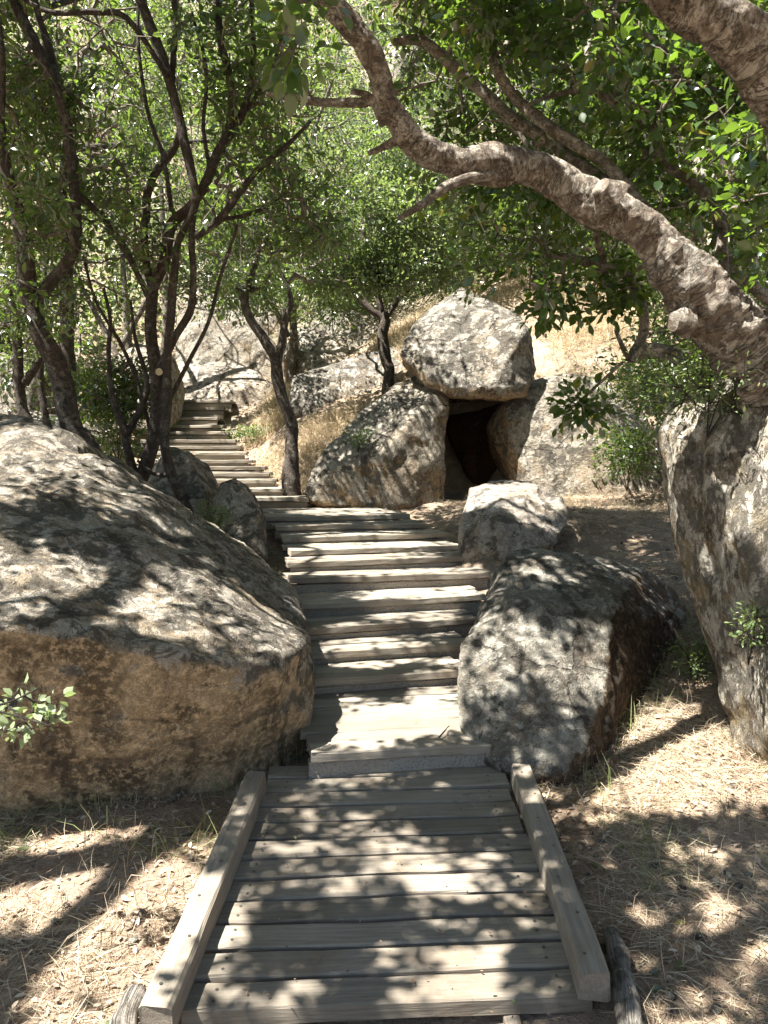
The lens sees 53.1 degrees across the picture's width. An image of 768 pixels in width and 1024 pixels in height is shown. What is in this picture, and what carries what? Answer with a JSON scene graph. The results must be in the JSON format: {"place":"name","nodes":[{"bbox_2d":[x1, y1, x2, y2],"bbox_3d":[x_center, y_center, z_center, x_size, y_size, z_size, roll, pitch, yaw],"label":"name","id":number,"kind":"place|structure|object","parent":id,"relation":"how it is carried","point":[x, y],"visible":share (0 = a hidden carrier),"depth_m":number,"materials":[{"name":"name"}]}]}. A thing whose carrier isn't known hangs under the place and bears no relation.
{"place":"outdoors","nodes":[
{"label":"outdoors","id":0,"kind":"place"},
{"bbox_2d":[0,0,767,1023],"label":"ground","id":1,"kind":"structure","parent":0,"point":[458,484],"depth_m":3.11,"materials":[{"name":"beige soil"}]},
{"bbox_2d":[0,352,55,414],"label":"boulder","id":2,"kind":"object","parent":1,"relation":"on","point":[5,408],"visible":0.13,"depth_m":10.05,"materials":[{"name":"grey stone"}]},
{"bbox_2d":[0,256,58,418],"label":"sapling","id":3,"kind":"object","parent":1,"relation":"on","point":[21,380],"visible":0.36,"depth_m":8.46,"materials":[{"name":"green plant"}]},
{"bbox_2d":[0,672,75,749],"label":"leafy sprig","id":4,"kind":"object","parent":1,"relation":"on","point":[49,712],"visible":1,"depth_m":2.38,"materials":[{"name":"green plant"}]},
{"bbox_2d":[9,354,83,426],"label":"sapling","id":5,"kind":"object","parent":1,"relation":"on","point":[44,411],"visible":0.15,"depth_m":8.80,"materials":[{"name":"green plant"}]},
{"bbox_2d":[0,240,117,408],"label":"woodland tree","id":6,"kind":"object","parent":1,"relation":"on","point":[9,348],"visible":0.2,"depth_m":9.85,"materials":[{"name":"green plant"}]},
{"bbox_2d":[15,411,111,453],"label":"boulder","id":7,"kind":"object","parent":1,"relation":"on","point":[35,414],"visible":0.06,"depth_m":9.79,"materials":[{"name":"stone"}]},
{"bbox_2d":[31,34,105,104],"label":"rock outcrop","id":8,"kind":"object","parent":1,"relation":"on","point":[70,41],"visible":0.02,"depth_m":22.19,"materials":[{"name":"grey stone"}]},
{"bbox_2d":[0,0,161,452],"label":"dark tree","id":9,"kind":"object","parent":1,"relation":"on","point":[34,300],"visible":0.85,"depth_m":6.33,"materials":[{"name":"green plant"}]},
{"bbox_2d":[0,0,182,338],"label":"woodland tree","id":10,"kind":"object","parent":1,"relation":"on","point":[138,135],"visible":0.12,"depth_m":11.37,"materials":[{"name":"green plant"}]},
{"bbox_2d":[5,25,195,128],"bbox_3d":[-8.305,-11.332,21.342,6.279,2.377,6.266,0,4,0],"label":"bush","id":11,"kind":"object","parent":1,"relation":"on","point":[103,61],"visible":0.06,"depth_m":20.15,"materials":[{"name":"green plant"}]},
{"bbox_2d":[1,0,219,427],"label":"dark tree","id":12,"kind":"object","parent":1,"relation":"on","point":[67,347],"visible":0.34,"depth_m":8.34,"materials":[{"name":"green plant"}]},
{"bbox_2d":[77,90,147,155],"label":"rock outcrop","id":13,"kind":"object","parent":1,"relation":"on","point":[113,112],"visible":0.07,"depth_m":20.67,"materials":[{"name":"grey stone"}]},
{"bbox_2d":[32,355,200,459],"bbox_3d":[-2.527,-0.983,7.495,1.550,1.070,1.452,0,4,0],"label":"shrub","id":14,"kind":"object","parent":1,"relation":"on","point":[104,418],"visible":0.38,"depth_m":7.38,"materials":[{"name":"green plant"}]},
{"bbox_2d":[2,156,246,356],"bbox_3d":[-4.524,-3.515,12.416,5.199,5.397,4.484,0,4,0],"label":"woodland tree","id":15,"kind":"object","parent":1,"relation":"on","point":[126,340],"visible":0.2,"depth_m":12.35,"materials":[{"name":"green plant"}]},
{"bbox_2d":[109,983,145,1023],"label":"post","id":16,"kind":"object","parent":1,"relation":"on","point":[126,1011],"visible":0.8,"depth_m":2.21,"materials":[{"name":"grey wood"}]},
{"bbox_2d":[111,344,185,434],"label":"boulder","id":17,"kind":"object","parent":1,"relation":"on","point":[177,409],"visible":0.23,"depth_m":12.44,"materials":[{"name":"stone"}]},
{"bbox_2d":[0,0,302,203],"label":"woodland tree","id":18,"kind":"object","parent":1,"relation":"on","point":[103,146],"visible":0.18,"depth_m":11.25,"materials":[{"name":"green plant"}]},
{"bbox_2d":[2,0,308,157],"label":"woodland tree","id":19,"kind":"object","parent":1,"relation":"on","point":[118,67],"visible":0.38,"depth_m":8.31,"materials":[{"name":"green plant"}]},
{"bbox_2d":[0,413,315,815],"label":"boulder","id":20,"kind":"object","parent":1,"relation":"on","point":[166,637],"visible":0.91,"depth_m":3.46,"materials":[{"name":"stone"}]},
{"bbox_2d":[49,428,88,453],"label":"boulder","id":21,"kind":"object","parent":20,"relation":"on","point":[74,442],"visible":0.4,"depth_m":5.16,"materials":[{"name":"stone"}]},
{"bbox_2d":[36,40,290,348],"bbox_3d":[-4.217,-5.398,13.617,5.713,7.653,4.484,0,4,0],"label":"woodland tree","id":22,"kind":"object","parent":1,"relation":"on","point":[161,217],"visible":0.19,"depth_m":12.61,"materials":[{"name":"green plant"}]},
{"bbox_2d":[0,0,354,512],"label":"multistem tree","id":23,"kind":"object","parent":1,"relation":"on","point":[157,386],"visible":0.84,"depth_m":6.64,"materials":[{"name":"green plant"}]},
{"bbox_2d":[148,447,217,520],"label":"boulder","id":24,"kind":"object","parent":1,"relation":"on","point":[197,479],"visible":0.47,"depth_m":8.03,"materials":[{"name":"stone"}]},
{"bbox_2d":[98,195,298,281],"bbox_3d":[-4.212,-6.337,18.059,5.836,3.300,4.365,0,4,0],"label":"woodland tree","id":25,"kind":"object","parent":1,"relation":"on","point":[109,250],"visible":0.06,"depth_m":17.96,"materials":[{"name":"green plant"}]},
{"bbox_2d":[65,0,341,75],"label":"bush","id":26,"kind":"object","parent":1,"relation":"on","point":[186,6],"visible":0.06,"depth_m":23.60,"materials":[{"name":"green plant"}]},
{"bbox_2d":[195,499,237,534],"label":"shrub","id":27,"kind":"object","parent":1,"relation":"on","point":[212,519],"visible":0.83,"depth_m":6.36,"materials":[{"name":"green plant"}]},
{"bbox_2d":[78,0,362,242],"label":"woodland tree","id":28,"kind":"object","parent":1,"relation":"on","point":[341,90],"visible":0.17,"depth_m":17.28,"materials":[{"name":"green plant"}]},
{"bbox_2d":[136,400,308,508],"bbox_3d":[-2.852,-0.997,11.442,2.178,1.641,6.129,-2,5,-20],"label":"stairway","id":29,"kind":"object","parent":1,"relation":"on","point":[214,448],"visible":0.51,"depth_m":11.34,"materials":[{"name":"wood"}]},
{"bbox_2d":[176,357,273,409],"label":"boulder","id":30,"kind":"object","parent":1,"relation":"on","point":[217,380],"visible":0.43,"depth_m":14.15,"materials":[{"name":"stone"}]},
{"bbox_2d":[175,273,283,380],"bbox_3d":[-2.972,-3.409,15.649,2.309,2.819,2.839,0,4,0],"label":"boulder","id":31,"kind":"object","parent":1,"relation":"on","point":[228,342],"visible":0.27,"depth_m":14.69,"materials":[{"name":"grey stone"}]},
{"bbox_2d":[103,349,370,480],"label":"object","id":32,"kind":"object","parent":1,"relation":"on","point":[282,427],"visible":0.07,"depth_m":11.57,"materials":[{"name":"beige plant"}]},
{"bbox_2d":[211,478,268,562],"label":"boulder","id":33,"kind":"object","parent":1,"relation":"on","point":[247,527],"visible":0.63,"depth_m":6.66,"materials":[{"name":"stone"}]},
{"bbox_2d":[224,423,271,442],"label":"shrub","id":34,"kind":"object","parent":1,"relation":"on","point":[240,433],"visible":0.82,"depth_m":12.06,"materials":[{"name":"green plant"}]},
{"bbox_2d":[219,269,278,333],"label":"boulder","id":35,"kind":"object","parent":1,"relation":"on","point":[271,318],"visible":0.02,"depth_m":16.25,"materials":[{"name":"stone"}]},
{"bbox_2d":[211,245,330,335],"bbox_3d":[-1.888,-3.524,12.511,1.960,1.279,2.003,0,4,0],"label":"shrub","id":36,"kind":"object","parent":1,"relation":"on","point":[267,298],"visible":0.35,"depth_m":12.47,"materials":[{"name":"green plant"}]},
{"bbox_2d":[203,29,365,501],"bbox_3d":[-1.337,-3.110,9.591,2.250,6.482,2.615,0,4,0],"label":"forked tree","id":37,"kind":"object","parent":1,"relation":"on","point":[290,478],"visible":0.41,"depth_m":9.33,"materials":[{"name":"green plant"}]},
{"bbox_2d":[169,0,399,355],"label":"woodland tree","id":38,"kind":"object","parent":1,"relation":"on","point":[326,128],"visible":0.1,"depth_m":14.95,"materials":[{"name":"green plant"}]},
{"bbox_2d":[197,173,372,388],"bbox_3d":[-1.834,-4.254,13.922,3.488,4.706,4.546,0,4,0],"label":"woodland tree","id":39,"kind":"object","parent":1,"relation":"on","point":[292,334],"visible":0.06,"depth_m":13.69,"materials":[{"name":"green plant"}]},
{"bbox_2d":[284,308,378,377],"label":"boulder","id":40,"kind":"object","parent":1,"relation":"on","point":[318,348],"visible":0.51,"depth_m":14.30,"materials":[{"name":"grey stone"}]},
{"bbox_2d":[0,0,684,354],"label":"undergrowth","id":41,"kind":"object","parent":1,"relation":"on","point":[86,344],"visible":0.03,"depth_m":17.25,"materials":[{"name":"green plant"}]},
{"bbox_2d":[289,346,401,418],"bbox_3d":[-0.442,-2.028,12.322,1.975,1.342,2.051,0,4,0],"label":"boulder","id":42,"kind":"object","parent":1,"relation":"on","point":[305,388],"visible":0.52,"depth_m":11.69,"materials":[{"name":"stone"}]},
{"bbox_2d":[282,264,408,335],"bbox_3d":[-0.729,-3.574,12.969,2.577,1.186,1.864,1,5,18],"label":"shrub","id":43,"kind":"object","parent":1,"relation":"on","point":[322,312],"visible":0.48,"depth_m":12.94,"materials":[{"name":"green plant"}]},
{"bbox_2d":[18,821,695,1023],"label":"fallen green leaves","id":44,"kind":"object","parent":1,"relation":"on","point":[679,965],"visible":0.81,"depth_m":2.39,"materials":[{"name":"green plant"}]},
{"bbox_2d":[4,500,713,823],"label":"grass tufts","id":45,"kind":"object","parent":1,"relation":"on","point":[666,663],"visible":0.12,"depth_m":3.90,"materials":[{"name":"plant"}]},
{"bbox_2d":[280,58,440,160],"bbox_3d":[-0.589,-10.651,21.085,4.859,2.016,5.150,-2,5,-30],"label":"bush","id":46,"kind":"object","parent":1,"relation":"on","point":[371,109],"visible":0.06,"depth_m":20.68,"materials":[{"name":"green plant"}]},
{"bbox_2d":[138,763,610,1023],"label":"boardwalk ramp","id":47,"kind":"structure","parent":1,"relation":"on","point":[541,953],"depth_m":2.61,"materials":[{"name":"grey wood"}]},
{"bbox_2d":[230,781,550,1017],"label":"leaf crumbs","id":48,"kind":"object","parent":47,"relation":"on","point":[413,981],"visible":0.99,"depth_m":2.61,"materials":[{"name":"brown plant"}]},
{"bbox_2d":[293,782,516,1004],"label":"fallen green leaves","id":49,"kind":"object","parent":47,"relation":"on","point":[512,1001],"visible":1,"depth_m":2.59,"materials":[{"name":"green plant"}]},
{"bbox_2d":[262,507,491,778],"bbox_3d":[-0.059,0.603,6.311,1.805,0.959,5.510,-1,4,-13],"label":"stairway","id":50,"kind":"object","parent":1,"relation":"on","point":[391,601],"visible":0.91,"depth_m":5.11,"materials":[{"name":"wood"}]},
{"bbox_2d":[305,376,449,510],"bbox_3d":[-0.060,-0.898,10.022,1.728,1.814,2.386,0,4,0],"label":"boulder","id":51,"kind":"object","parent":1,"relation":"on","point":[399,464],"visible":0.9,"depth_m":9.07,"materials":[{"name":"stone"}]},
{"bbox_2d":[344,424,377,451],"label":"shrub","id":52,"kind":"object","parent":51,"relation":"on","point":[356,437],"visible":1,"depth_m":8.94,"materials":[{"name":"green plant"}]},
{"bbox_2d":[281,108,481,393],"bbox_3d":[-0.021,-3.984,11.598,3.272,4.755,3.523,0,4,0],"label":"tree","id":53,"kind":"object","parent":1,"relation":"on","point":[381,246],"visible":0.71,"depth_m":10.43,"materials":[{"name":"green plant"}]},
{"bbox_2d":[0,483,767,1023],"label":"pine needles","id":54,"kind":"object","parent":1,"relation":"on","point":[578,869],"visible":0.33,"depth_m":3.08,"materials":[{"name":"beige plant"}]},
{"bbox_2d":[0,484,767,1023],"bbox_3d":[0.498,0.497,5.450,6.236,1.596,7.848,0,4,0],"label":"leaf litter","id":55,"kind":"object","parent":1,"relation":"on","point":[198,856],"visible":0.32,"depth_m":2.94,"materials":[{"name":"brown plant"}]},
{"bbox_2d":[0,661,767,1002],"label":"grass tufts","id":56,"kind":"object","parent":1,"relation":"on","point":[560,815],"visible":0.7,"depth_m":2.77,"materials":[{"name":"plant"}]},
{"bbox_2d":[0,542,767,894],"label":"grass tufts","id":57,"kind":"object","parent":1,"relation":"on","point":[608,774],"visible":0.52,"depth_m":3.12,"materials":[{"name":"beige plant"}]},
{"bbox_2d":[0,394,767,1014],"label":"pebbles","id":58,"kind":"object","parent":1,"relation":"on","point":[602,946],"visible":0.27,"depth_m":2.71,"materials":[{"name":"stone"}]},
{"bbox_2d":[0,503,767,825],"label":"dry grass","id":59,"kind":"structure","parent":1,"relation":"on","point":[623,737],"depth_m":3.54,"materials":[{"name":"plant"}]},
{"bbox_2d":[347,0,441,35],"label":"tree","id":60,"kind":"object","parent":1,"relation":"on","point":[393,8],"visible":0.03,"depth_m":24.43,"materials":[{"name":"green plant"}]},
{"bbox_2d":[287,96,503,301],"bbox_3d":[0.241,-6.513,15.548,4.733,4.977,4.594,0,4,0],"label":"woodland tree","id":61,"kind":"object","parent":1,"relation":"on","point":[353,144],"visible":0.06,"depth_m":16.33,"materials":[{"name":"green plant"}]},
{"bbox_2d":[141,244,671,501],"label":"golden grass","id":62,"kind":"structure","parent":1,"relation":"on","point":[276,416],"depth_m":11.24,"materials":[{"name":"beige plant"}]},
{"bbox_2d":[357,31,478,98],"bbox_3d":[1.076,-12.926,22.901,3.712,2.519,2.505,-1,4,-9],"label":"rock outcrop","id":63,"kind":"object","parent":1,"relation":"on","point":[393,52],"visible":0.05,"depth_m":21.84,"materials":[{"name":"stone"}]},
{"bbox_2d":[314,0,538,68],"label":"bush","id":64,"kind":"object","parent":1,"relation":"on","point":[400,27],"visible":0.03,"depth_m":22.02,"materials":[{"name":"green plant"}]},
{"bbox_2d":[386,195,527,305],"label":"woodland tree","id":65,"kind":"object","parent":1,"relation":"on","point":[478,248],"visible":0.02,"depth_m":13.60,"materials":[{"name":"green plant"}]},
{"bbox_2d":[449,398,470,402],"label":"boulder","id":66,"kind":"object","parent":1,"relation":"on","point":[461,400],"visible":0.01,"depth_m":11.31,"materials":[{"name":"stone"}]},
{"bbox_2d":[446,404,499,484],"bbox_3d":[1.294,-0.984,11.042,0.858,1.146,1.406,0,4,0],"label":"cave opening","id":67,"kind":"object","parent":1,"relation":"on","point":[466,432],"visible":0.69,"depth_m":10.62,"materials":[{"name":"stone"}]},
{"bbox_2d":[282,0,683,292],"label":"woodland tree","id":68,"kind":"object","parent":1,"relation":"on","point":[532,277],"visible":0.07,"depth_m":12.29,"materials":[{"name":"green plant"}]},
{"bbox_2d":[237,0,767,443],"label":"leaning tree","id":69,"kind":"object","parent":1,"relation":"on","point":[715,312],"visible":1,"depth_m":3.47,"materials":[{"name":"green plant"}]},
{"bbox_2d":[255,0,756,296],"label":"woodland tree","id":70,"kind":"object","parent":1,"relation":"on","point":[374,26],"visible":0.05,"depth_m":9.02,"materials":[{"name":"green plant"}]},
{"bbox_2d":[458,480,567,562],"bbox_3d":[1.129,0.088,6.961,1.010,0.724,1.400,0,4,0],"label":"boulder","id":71,"kind":"object","parent":1,"relation":"on","point":[501,518],"visible":0.86,"depth_m":6.52,"materials":[{"name":"stone"}]},
{"bbox_2d":[386,0,660,143],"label":"woodland tree","id":72,"kind":"object","parent":1,"relation":"on","point":[441,84],"visible":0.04,"depth_m":16.50,"materials":[{"name":"green plant"}]},
{"bbox_2d":[408,63,689,294],"bbox_3d":[3.178,-6.046,13.622,5.684,5.164,4.490,0,4,0],"label":"woodland tree","id":73,"kind":"object","parent":1,"relation":"on","point":[516,210],"visible":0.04,"depth_m":12.92,"materials":[{"name":"green plant"}]},
{"bbox_2d":[560,224,581,245],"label":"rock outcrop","id":74,"kind":"object","parent":1,"relation":"on","point":[573,232],"visible":0.04,"depth_m":14.34,"materials":[{"name":"grey stone"}]},
{"bbox_2d":[457,547,686,788],"bbox_3d":[1.103,0.772,4.594,1.052,1.068,2.294,3,5,37],"label":"boulder","id":75,"kind":"object","parent":1,"relation":"on","point":[558,658],"visible":0.77,"depth_m":3.94,"materials":[{"name":"stone"}]},
{"bbox_2d":[486,373,662,495],"bbox_3d":[2.403,-0.962,10.232,2.089,1.686,2.358,0,4,0],"label":"boulder","id":76,"kind":"object","parent":1,"relation":"on","point":[524,444],"visible":0.59,"depth_m":9.31,"materials":[{"name":"stone"}]},
{"bbox_2d":[551,486,660,512],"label":"golden grass","id":77,"kind":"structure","parent":1,"relation":"on","point":[573,503],"depth_m":8.02,"materials":[{"name":"beige plant"}]},
{"bbox_2d":[576,419,662,490],"bbox_3d":[2.792,-0.632,8.530,1.236,0.805,1.298,0,4,0],"label":"shrub","id":78,"kind":"object","parent":1,"relation":"on","point":[618,441],"visible":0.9,"depth_m":8.53,"materials":[{"name":"green plant"}]},
{"bbox_2d":[603,926,643,1023],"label":"weathered post","id":79,"kind":"object","parent":1,"relation":"on","point":[626,999],"visible":1,"depth_m":2.26,"materials":[{"name":"grey wood"}]},
{"bbox_2d":[571,344,689,412],"bbox_3d":[3.070,-1.498,8.791,1.872,0.765,1.629,0,4,0],"label":"shrub","id":80,"kind":"object","parent":1,"relation":"on","point":[612,381],"visible":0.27,"depth_m":8.70,"materials":[{"name":"green plant"}]},
{"bbox_2d":[560,2,767,287],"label":"woodland tree","id":81,"kind":"object","parent":1,"relation":"on","point":[700,243],"visible":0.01,"depth_m":9.71,"materials":[{"name":"green plant"}]},
{"bbox_2d":[648,198,693,240],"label":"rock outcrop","id":82,"kind":"object","parent":1,"relation":"on","point":[690,239],"visible":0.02,"depth_m":13.83,"materials":[{"name":"grey stone"}]},
{"bbox_2d":[657,633,715,683],"bbox_3d":[1.732,0.829,4.219,0.356,0.301,0.301,-1,4,-15],"label":"shrub","id":83,"kind":"object","parent":1,"relation":"on","point":[700,658],"visible":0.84,"depth_m":4.21,"materials":[{"name":"green plant"}]},
{"bbox_2d":[609,239,767,440],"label":"woodland tree","id":84,"kind":"object","parent":1,"relation":"on","point":[661,332],"visible":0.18,"depth_m":6.91,"materials":[{"name":"green plant"}]},
{"bbox_2d":[656,378,767,764],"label":"boulder","id":85,"kind":"object","parent":1,"relation":"on","point":[715,483],"visible":0.86,"depth_m":3.36,"materials":[{"name":"stone"}]},
{"bbox_2d":[618,343,767,436],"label":"shrub","id":86,"kind":"object","parent":85,"relation":"on","point":[704,366],"visible":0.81,"depth_m":3.33,"materials":[{"name":"green plant"}]},
{"bbox_2d":[724,596,767,664],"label":"shrub","id":87,"kind":"object","parent":85,"relation":"on","point":[750,624],"visible":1,"depth_m":3.14,"materials":[{"name":"green plant"}]},
{"bbox_2d":[205,483,690,605],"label":"dry grass","id":88,"kind":"structure","parent":0,"point":[620,504],"depth_m":7.54,"materials":[{"name":"plant"}]},
{"bbox_2d":[400,288,535,400],"bbox_3d":[1.055,-2.253,10.778,1.712,1.583,3.449,0,4,0],"label":"boulder","id":89,"kind":"object","parent":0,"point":[478,348],"visible":0.96,"depth_m":9.33,"materials":[{"name":"stone"}]}
]}

